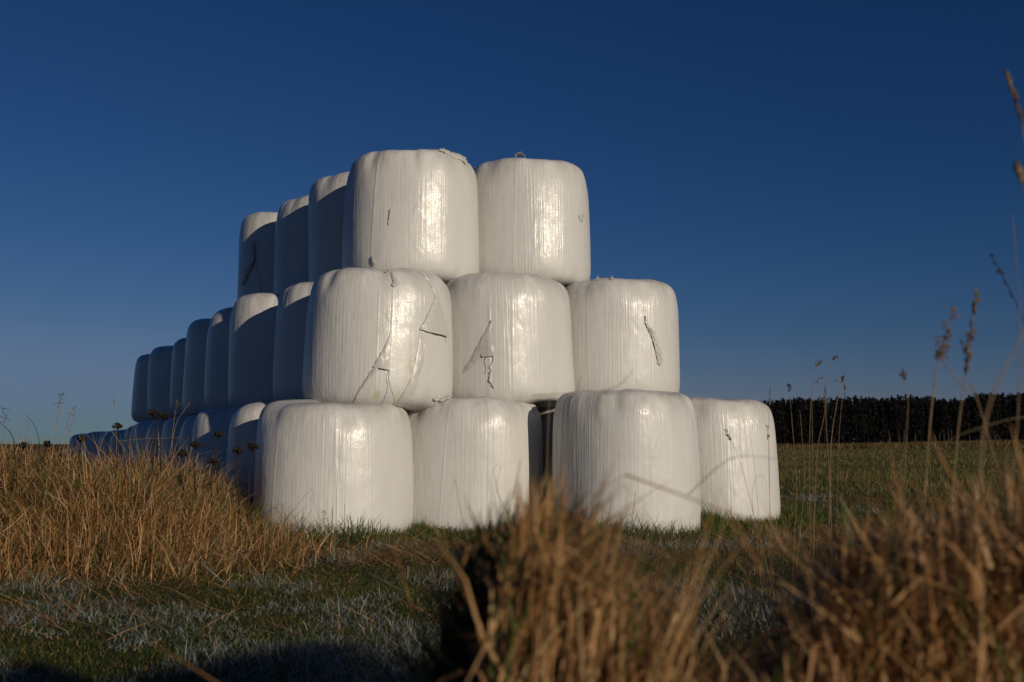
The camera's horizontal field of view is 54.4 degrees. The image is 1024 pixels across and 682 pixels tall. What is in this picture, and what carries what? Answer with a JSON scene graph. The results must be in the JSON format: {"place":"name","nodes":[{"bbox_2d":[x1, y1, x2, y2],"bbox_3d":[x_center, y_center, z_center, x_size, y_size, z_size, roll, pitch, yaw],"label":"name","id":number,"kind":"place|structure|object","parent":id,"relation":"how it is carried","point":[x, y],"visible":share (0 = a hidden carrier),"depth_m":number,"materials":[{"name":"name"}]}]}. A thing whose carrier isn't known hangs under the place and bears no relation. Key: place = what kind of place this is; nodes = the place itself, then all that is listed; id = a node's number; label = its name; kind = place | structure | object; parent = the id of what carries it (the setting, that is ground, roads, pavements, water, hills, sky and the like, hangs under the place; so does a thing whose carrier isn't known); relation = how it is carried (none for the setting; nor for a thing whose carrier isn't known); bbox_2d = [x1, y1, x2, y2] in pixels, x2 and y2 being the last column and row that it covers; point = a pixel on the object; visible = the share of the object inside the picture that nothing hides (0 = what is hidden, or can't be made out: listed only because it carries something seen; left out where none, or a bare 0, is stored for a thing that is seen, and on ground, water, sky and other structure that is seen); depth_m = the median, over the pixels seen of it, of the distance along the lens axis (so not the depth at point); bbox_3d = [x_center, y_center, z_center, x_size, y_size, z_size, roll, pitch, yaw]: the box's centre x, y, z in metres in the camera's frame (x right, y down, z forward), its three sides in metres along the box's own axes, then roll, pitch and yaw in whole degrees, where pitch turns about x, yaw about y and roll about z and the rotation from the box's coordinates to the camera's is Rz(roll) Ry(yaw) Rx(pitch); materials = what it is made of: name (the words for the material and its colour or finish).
{"place":"outdoors","nodes":[
{"label":"outdoors","id":0,"kind":"place"},
{"bbox_2d":[395,601,536,681],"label":"shaded green grass","id":1,"kind":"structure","parent":0,"point":[447,657],"depth_m":1.27,"materials":[{"name":"plant"}]},
{"bbox_2d":[0,443,1023,681],"bbox_3d":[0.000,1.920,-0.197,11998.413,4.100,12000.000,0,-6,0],"label":"ground","id":2,"kind":"structure","parent":0,"point":[26,637],"depth_m":4.88,"materials":[{"name":"green plant"}]},
{"bbox_2d":[1,407,6,508],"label":"grass stalk","id":3,"kind":"object","parent":2,"relation":"on","point":[1,442],"depth_m":6.96,"materials":[{"name":"brown plant"}]},
{"bbox_2d":[0,423,18,511],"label":"grass stalk","id":4,"kind":"object","parent":2,"relation":"on","point":[15,461],"depth_m":6.95,"materials":[{"name":"brown plant"}]},
{"bbox_2d":[16,442,26,484],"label":"umbel weed","id":5,"kind":"object","parent":2,"relation":"on","point":[23,445],"visible":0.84,"depth_m":7.35,"materials":[{"name":"brown plant"}]},
{"bbox_2d":[26,419,27,485],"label":"grass stalk","id":6,"kind":"object","parent":2,"relation":"on","point":[27,450],"depth_m":7.26,"materials":[{"name":"brown plant"}]},
{"bbox_2d":[26,415,42,492],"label":"grass stalk","id":7,"kind":"object","parent":2,"relation":"on","point":[39,447],"depth_m":7.16,"materials":[{"name":"brown plant"}]},
{"bbox_2d":[41,440,50,488],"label":"umbel weed","id":8,"kind":"object","parent":2,"relation":"on","point":[47,443],"visible":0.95,"depth_m":7.34,"materials":[{"name":"brown plant"}]},
{"bbox_2d":[49,394,62,473],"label":"grass stalk","id":9,"kind":"object","parent":2,"relation":"on","point":[59,403],"depth_m":7.28,"materials":[{"name":"brown plant"}]},
{"bbox_2d":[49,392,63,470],"bbox_3d":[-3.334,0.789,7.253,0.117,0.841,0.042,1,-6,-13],"label":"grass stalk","id":10,"kind":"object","parent":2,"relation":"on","point":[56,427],"depth_m":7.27,"materials":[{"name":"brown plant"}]},
{"bbox_2d":[62,406,75,485],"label":"grass stalk","id":11,"kind":"object","parent":2,"relation":"on","point":[69,439],"depth_m":7.16,"materials":[{"name":"brown plant"}]},
{"bbox_2d":[67,433,87,466],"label":"wrapped bale","id":12,"kind":"object","parent":2,"relation":"on","point":[75,440],"visible":0.04,"depth_m":20.49},
{"bbox_2d":[77,434,87,479],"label":"umbel weed","id":13,"kind":"object","parent":2,"relation":"on","point":[82,437],"visible":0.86,"depth_m":7.45,"materials":[{"name":"brown plant"}]},
{"bbox_2d":[80,431,108,473],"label":"wrapped bale","id":14,"kind":"object","parent":2,"relation":"on","point":[89,443],"visible":0.09,"depth_m":19.25},
{"bbox_2d":[95,430,118,475],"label":"wrapped bale","id":15,"kind":"object","parent":2,"relation":"on","point":[105,444],"visible":0.08,"depth_m":18.18},
{"bbox_2d":[113,394,117,486],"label":"grass stalk","id":16,"kind":"object","parent":2,"relation":"on","point":[115,423],"depth_m":7.38,"materials":[{"name":"brown plant"}]},
{"bbox_2d":[111,422,122,474],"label":"umbel weed","id":17,"kind":"object","parent":2,"relation":"on","point":[118,425],"visible":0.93,"depth_m":7.56,"materials":[{"name":"brown plant"}]},
{"bbox_2d":[108,429,126,472],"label":"wrapped bale","id":18,"kind":"object","parent":2,"relation":"on","point":[120,436],"visible":0.07,"depth_m":16.99},
{"bbox_2d":[123,425,135,472],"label":"wrapped bale","id":19,"kind":"object","parent":2,"relation":"on","point":[129,430],"visible":0.06,"depth_m":15.89},
{"bbox_2d":[131,354,150,422],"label":"wrapped bale","id":20,"kind":"object","parent":19,"relation":"on","point":[139,410],"visible":0.14,"depth_m":16.09},
{"bbox_2d":[131,419,155,472],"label":"wrapped bale","id":21,"kind":"object","parent":2,"relation":"on","point":[141,428],"visible":0.05,"depth_m":14.78},
{"bbox_2d":[147,346,172,419],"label":"wrapped bale","id":22,"kind":"object","parent":21,"relation":"on","point":[159,376],"visible":0.2,"depth_m":14.99},
{"bbox_2d":[144,419,164,472],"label":"wrapped bale","id":23,"kind":"object","parent":2,"relation":"on","point":[157,427],"visible":0.04,"depth_m":13.61},
{"bbox_2d":[170,338,185,416],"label":"wrapped bale","id":24,"kind":"object","parent":23,"relation":"on","point":[177,368],"visible":0.12,"depth_m":13.95},
{"bbox_2d":[147,409,161,482],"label":"umbel weed","id":25,"kind":"object","parent":2,"relation":"on","point":[152,412],"visible":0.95,"depth_m":7.67,"materials":[{"name":"brown plant"}]},
{"bbox_2d":[157,412,169,485],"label":"umbel weed","id":26,"kind":"object","parent":2,"relation":"on","point":[164,415],"visible":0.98,"depth_m":7.70,"materials":[{"name":"brown plant"}]},
{"bbox_2d":[172,400,178,488],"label":"grass stalk","id":27,"kind":"object","parent":2,"relation":"on","point":[172,437],"depth_m":7.55,"materials":[{"name":"brown plant"}]},
{"bbox_2d":[161,403,189,498],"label":"grass stalk","id":28,"kind":"object","parent":2,"relation":"on","point":[172,439],"depth_m":7.56,"materials":[{"name":"brown plant"}]},
{"bbox_2d":[161,415,193,476],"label":"wrapped bale","id":29,"kind":"object","parent":2,"relation":"on","point":[167,432],"visible":0.04,"depth_m":12.48},
{"bbox_2d":[182,318,211,414],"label":"wrapped bale","id":30,"kind":"object","parent":29,"relation":"on","point":[194,369],"visible":0.21,"depth_m":12.84},
{"bbox_2d":[175,449,187,494],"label":"umbel weed","id":31,"kind":"object","parent":2,"relation":"on","point":[181,452],"visible":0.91,"depth_m":7.43,"materials":[{"name":"brown plant"}]},
{"bbox_2d":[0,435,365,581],"bbox_3d":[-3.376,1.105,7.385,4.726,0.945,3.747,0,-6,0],"label":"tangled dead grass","id":32,"kind":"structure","parent":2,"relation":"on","point":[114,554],"depth_m":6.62,"materials":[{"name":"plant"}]},
{"bbox_2d":[177,415,196,477],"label":"wrapped bale","id":33,"kind":"object","parent":2,"relation":"on","point":[186,430],"visible":0.06,"depth_m":11.44},
{"bbox_2d":[204,307,232,408],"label":"wrapped bale","id":34,"kind":"object","parent":33,"relation":"on","point":[216,373],"visible":0.11,"depth_m":11.73},
{"bbox_2d":[237,212,277,299],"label":"wrapped bale","id":35,"kind":"object","parent":34,"relation":"on","point":[256,253],"visible":0.2,"depth_m":12.51},
{"bbox_2d":[0,425,385,590],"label":"tall dry grass","id":36,"kind":"structure","parent":2,"relation":"on","point":[155,512],"depth_m":6.83,"materials":[{"name":"plant"}]},
{"bbox_2d":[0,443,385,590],"bbox_3d":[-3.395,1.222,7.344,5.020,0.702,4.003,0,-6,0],"label":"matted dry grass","id":37,"kind":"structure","parent":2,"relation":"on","point":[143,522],"depth_m":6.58,"materials":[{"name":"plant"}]},
{"bbox_2d":[189,441,202,505],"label":"umbel weed","id":38,"kind":"object","parent":2,"relation":"on","point":[195,444],"visible":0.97,"depth_m":7.54,"materials":[{"name":"brown plant"}]},
{"bbox_2d":[207,457,218,516],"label":"umbel weed","id":39,"kind":"object","parent":2,"relation":"on","point":[211,461],"visible":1,"depth_m":7.52,"materials":[{"name":"brown plant"}]},
{"bbox_2d":[189,406,242,494],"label":"wrapped bale","id":40,"kind":"object","parent":2,"relation":"on","point":[208,423],"visible":0.09,"depth_m":10.25},
{"bbox_2d":[228,293,280,407],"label":"wrapped bale","id":41,"kind":"object","parent":40,"relation":"on","point":[251,341],"visible":0.25,"depth_m":10.55},
{"bbox_2d":[273,195,308,292],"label":"wrapped bale","id":42,"kind":"object","parent":41,"relation":"on","point":[291,253],"visible":0.15,"depth_m":11.48},
{"bbox_2d":[211,430,223,515],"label":"umbel weed","id":43,"kind":"object","parent":2,"relation":"on","point":[218,434],"visible":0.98,"depth_m":7.84,"materials":[{"name":"brown plant"}]},
{"bbox_2d":[232,446,243,520],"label":"umbel weed","id":44,"kind":"object","parent":2,"relation":"on","point":[238,450],"visible":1,"depth_m":7.73,"materials":[{"name":"brown plant"}]},
{"bbox_2d":[225,402,270,511],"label":"wrapped bale","id":45,"kind":"object","parent":2,"relation":"on","point":[243,426],"visible":0.14,"depth_m":9.13},
{"bbox_2d":[273,282,313,400],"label":"wrapped bale","id":46,"kind":"object","parent":45,"relation":"on","point":[291,318],"visible":0.2,"depth_m":9.57},
{"bbox_2d":[308,171,349,281],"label":"wrapped bale","id":47,"kind":"object","parent":46,"relation":"on","point":[326,211],"visible":0.19,"depth_m":10.38},
{"bbox_2d":[243,442,258,537],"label":"umbel weed","id":48,"kind":"object","parent":2,"relation":"on","point":[252,446],"visible":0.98,"depth_m":7.78,"materials":[{"name":"brown plant"}]},
{"bbox_2d":[252,399,413,543],"bbox_3d":[-1.522,1.126,8.528,1.351,1.250,1.303,0,-6,0],"label":"wrapped bale","id":49,"kind":"object","parent":2,"relation":"on","point":[355,460],"visible":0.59,"depth_m":8.00},
{"bbox_2d":[302,267,452,410],"bbox_3d":[-1.183,-0.003,8.958,1.356,1.259,1.334,0,-6,0],"label":"wrapped bale","id":50,"kind":"object","parent":49,"relation":"on","point":[378,336],"visible":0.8,"depth_m":8.42},
{"bbox_2d":[342,148,478,282],"bbox_3d":[-0.994,-1.139,9.796,1.343,1.316,1.305,0,-6,0],"label":"wrapped bale","id":51,"kind":"object","parent":50,"relation":"on","point":[417,209],"visible":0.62,"depth_m":9.24},
{"bbox_2d":[451,481,467,538],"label":"grass stalk","id":52,"kind":"object","parent":2,"relation":"on","point":[460,509],"depth_m":2.57,"materials":[{"name":"beige plant"}]},
{"bbox_2d":[0,498,928,646],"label":"fallen straw","id":53,"kind":"object","parent":2,"relation":"on","point":[348,556],"visible":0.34,"depth_m":5.41,"materials":[{"name":"beige plant"}]},
{"bbox_2d":[406,396,542,532],"bbox_3d":[-0.395,1.156,9.139,1.355,1.285,1.359,0,-6,0],"label":"wrapped bale","id":54,"kind":"object","parent":2,"relation":"on","point":[460,441],"visible":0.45,"depth_m":8.53},
{"bbox_2d":[445,272,574,407],"bbox_3d":[-0.074,0.015,9.540,1.351,1.254,1.380,0,-6,0],"label":"wrapped bale","id":55,"kind":"object","parent":54,"relation":"on","point":[512,336],"visible":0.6,"depth_m":8.96},
{"bbox_2d":[473,152,590,286],"bbox_3d":[0.147,-1.168,10.354,1.336,1.348,1.317,0,-6,0],"label":"wrapped bale","id":56,"kind":"object","parent":55,"relation":"on","point":[533,216],"visible":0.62,"depth_m":9.77},
{"bbox_2d":[369,466,650,681],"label":"shaded green tangle","id":57,"kind":"object","parent":2,"relation":"on","point":[450,639],"visible":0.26,"depth_m":1.31,"materials":[{"name":"plant"}]},
{"bbox_2d":[147,472,920,681],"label":"dry grass","id":58,"kind":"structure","parent":2,"relation":"on","point":[678,637],"depth_m":1.11,"materials":[{"name":"plant"}]},
{"bbox_2d":[538,407,554,512],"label":"wrapped bale","id":59,"kind":"object","parent":2,"relation":"on","point":[546,429],"visible":0.02,"depth_m":9.46},
{"bbox_2d":[546,398,549,506],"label":"grass stalk","id":60,"kind":"object","parent":2,"relation":"on","point":[547,450],"depth_m":1.99,"materials":[{"name":"brown plant"}]},
{"bbox_2d":[560,375,581,499],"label":"grass stalk","id":61,"kind":"object","parent":2,"relation":"on","point":[570,428],"depth_m":1.89,"materials":[{"name":"brown plant"}]},
{"bbox_2d":[563,474,625,670],"bbox_3d":[0.083,0.525,1.152,0.107,0.734,0.002,0,-6,0],"label":"grass stalk","id":62,"kind":"object","parent":2,"relation":"on","point":[585,496],"depth_m":1.19,"materials":[{"name":"brown plant"}]},
{"bbox_2d":[603,370,633,392],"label":"grass stalk","id":63,"kind":"object","parent":2,"relation":"on","point":[617,385],"depth_m":1.60,"materials":[{"name":"beige plant"}]},
{"bbox_2d":[386,454,855,681],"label":"tangled grass","id":64,"kind":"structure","parent":2,"relation":"on","point":[510,614],"depth_m":1.10,"materials":[{"name":"plant"}]},
{"bbox_2d":[552,389,700,538],"bbox_3d":[0.987,1.089,8.661,1.270,1.340,1.281,0,-6,0],"label":"wrapped bale","id":65,"kind":"object","parent":2,"relation":"on","point":[650,436],"visible":0.69,"depth_m":8.13},
{"bbox_2d":[565,275,679,392],"bbox_3d":[1.042,0.042,10.163,1.320,1.277,1.336,0,-6,0],"label":"wrapped bale","id":66,"kind":"object","parent":65,"relation":"on","point":[622,329],"visible":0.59,"depth_m":9.56},
{"bbox_2d":[674,639,767,681],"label":"straw","id":67,"kind":"object","parent":2,"relation":"on","point":[727,665],"visible":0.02,"depth_m":2.08,"materials":[{"name":"brown plant"}]},
{"bbox_2d":[688,455,774,494],"bbox_3d":[0.375,0.227,1.686,0.156,0.066,0.002,0,-6,0],"label":"grass stalk","id":68,"kind":"object","parent":2,"relation":"on","point":[717,467],"depth_m":1.69,"materials":[{"name":"beige plant"}]},
{"bbox_2d":[689,397,780,524],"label":"wrapped bale","id":69,"kind":"object","parent":2,"relation":"on","point":[743,422],"visible":0.45,"depth_m":9.64},
{"bbox_2d":[724,429,774,597],"bbox_3d":[1.180,0.864,4.941,0.238,0.854,0.027,0,-6,0],"label":"grass stalk","id":70,"kind":"object","parent":2,"relation":"on","point":[748,493],"depth_m":4.95,"materials":[{"name":"beige plant"}]},
{"bbox_2d":[751,438,764,588],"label":"grass stalk","id":71,"kind":"object","parent":2,"relation":"on","point":[759,523],"depth_m":5.13,"materials":[{"name":"beige plant"}]},
{"bbox_2d":[752,476,766,589],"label":"grass stalk","id":72,"kind":"object","parent":2,"relation":"on","point":[755,527],"depth_m":5.03,"materials":[{"name":"brown plant"}]},
{"bbox_2d":[767,387,770,581],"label":"grass stalk","id":73,"kind":"object","parent":2,"relation":"on","point":[769,492],"depth_m":4.75,"materials":[{"name":"brown plant"}]},
{"bbox_2d":[766,425,773,591],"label":"grass stalk","id":74,"kind":"object","parent":2,"relation":"on","point":[770,514],"depth_m":5.13,"materials":[{"name":"brown plant"}]},
{"bbox_2d":[787,383,796,605],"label":"grass stalk","id":75,"kind":"object","parent":2,"relation":"on","point":[789,385],"depth_m":4.56,"materials":[{"name":"brown plant"}]},
{"bbox_2d":[793,416,804,600],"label":"grass stalk","id":76,"kind":"object","parent":2,"relation":"on","point":[803,498],"depth_m":4.65,"materials":[{"name":"brown plant"}]},
{"bbox_2d":[809,360,822,612],"bbox_3d":[1.398,0.667,4.554,0.093,1.167,0.024,0,-6,0],"label":"grass stalk","id":77,"kind":"object","parent":2,"relation":"on","point":[819,363],"depth_m":4.57,"materials":[{"name":"brown plant"}]},
{"bbox_2d":[812,377,823,594],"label":"grass stalk","id":78,"kind":"object","parent":2,"relation":"on","point":[812,464],"depth_m":4.57,"materials":[{"name":"brown plant"}]},
{"bbox_2d":[812,387,826,582],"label":"grass stalk","id":79,"kind":"object","parent":2,"relation":"on","point":[825,389],"depth_m":4.37,"materials":[{"name":"brown plant"}]},
{"bbox_2d":[826,355,838,572],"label":"grass stalk","id":80,"kind":"object","parent":2,"relation":"on","point":[836,356],"depth_m":4.46,"materials":[{"name":"brown plant"}]},
{"bbox_2d":[830,375,845,562],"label":"grass stalk","id":81,"kind":"object","parent":2,"relation":"on","point":[842,378],"depth_m":4.37,"materials":[{"name":"brown plant"}]},
{"bbox_2d":[834,380,842,541],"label":"grass stalk","id":82,"kind":"object","parent":2,"relation":"on","point":[838,453],"depth_m":4.47,"materials":[{"name":"brown plant"}]},
{"bbox_2d":[762,392,1023,444],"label":"forest","id":83,"kind":"object","parent":2,"relation":"on","point":[868,420],"visible":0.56,"depth_m":225.21,"materials":[{"name":"plant"}]},
{"bbox_2d":[776,439,1023,449],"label":"rough verge","id":84,"kind":"structure","parent":2,"relation":"on","point":[924,444],"depth_m":128.56,"materials":[{"name":"green plant"}]},
{"bbox_2d":[899,369,907,531],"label":"grass stalk","id":85,"kind":"object","parent":2,"relation":"on","point":[902,374],"depth_m":2.39,"materials":[{"name":"brown plant"}]},
{"bbox_2d":[923,307,957,522],"bbox_3d":[0.837,0.460,1.966,0.139,1.067,0.033,0,-6,0],"label":"grass stalk","id":86,"kind":"object","parent":2,"relation":"on","point":[948,330],"depth_m":2.00,"materials":[{"name":"brown plant"}]},
{"bbox_2d":[951,288,979,516],"bbox_3d":[0.838,0.437,1.869,0.128,1.089,0.023,0,-6,0],"label":"grass stalk","id":87,"kind":"object","parent":2,"relation":"on","point":[970,337],"depth_m":1.91,"materials":[{"name":"brown plant"}]},
{"bbox_2d":[935,343,999,478],"bbox_3d":[0.858,0.479,1.656,0.265,0.960,0.041,0,-6,0],"label":"grass stalk","id":88,"kind":"object","parent":2,"relation":"on","point":[941,352],"depth_m":1.70,"materials":[{"name":"brown plant"}]},
{"bbox_2d":[978,332,1023,488],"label":"grass stalk","id":89,"kind":"object","parent":2,"relation":"on","point":[981,449],"depth_m":1.10,"materials":[{"name":"brown plant"}]},
{"bbox_2d":[990,253,1023,320],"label":"grass stalk","id":90,"kind":"object","parent":2,"relation":"on","point":[999,271],"depth_m":1.92,"materials":[{"name":"brown plant"}]},
{"bbox_2d":[1004,69,1023,135],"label":"grass stalk","id":91,"kind":"object","parent":2,"relation":"on","point":[1014,94],"depth_m":1.54,"materials":[{"name":"brown plant"}]},
{"bbox_2d":[1012,216,1020,491],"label":"grass stalk","id":92,"kind":"object","parent":2,"relation":"on","point":[1020,363],"depth_m":1.60,"materials":[{"name":"brown plant"}]},
{"bbox_2d":[1012,160,1023,187],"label":"grass stalk","id":93,"kind":"object","parent":2,"relation":"on","point":[1018,170],"depth_m":1.43,"materials":[{"name":"brown plant"}]},
{"bbox_2d":[0,0,1023,443],"label":"sky","id":94,"kind":"structure","parent":0,"point":[809,182],"materials":[{"name":"blue"}]},
{"bbox_2d":[214,493,834,549],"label":"grass","id":95,"kind":"structure","parent":0,"point":[788,516],"depth_m":8.07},
{"bbox_2d":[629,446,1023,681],"bbox_3d":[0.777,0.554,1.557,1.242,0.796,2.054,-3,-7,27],"label":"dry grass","id":96,"kind":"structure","parent":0,"point":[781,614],"depth_m":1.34,"materials":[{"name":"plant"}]},
{"bbox_2d":[663,411,1023,681],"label":"tangled grass","id":97,"kind":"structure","parent":0,"point":[961,588],"depth_m":1.12,"materials":[{"name":"plant"}]},
{"bbox_2d":[625,474,762,528],"bbox_3d":[0.217,0.191,1.187,0.162,0.066,0.003,0,-6,0],"label":"grass stalk","id":98,"kind":"object","parent":97,"relation":"on","point":[641,480],"depth_m":1.19,"materials":[{"name":"beige plant"}]},
{"bbox_2d":[777,446,1023,496],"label":"meadow grass","id":99,"kind":"structure","parent":0,"point":[913,473],"depth_m":26.52,"materials":[{"name":"green plant"}]},
{"bbox_2d":[934,417,1023,448],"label":"grass stalk","id":100,"kind":"object","parent":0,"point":[980,427],"depth_m":1.69,"materials":[{"name":"brown plant"}]}
]}

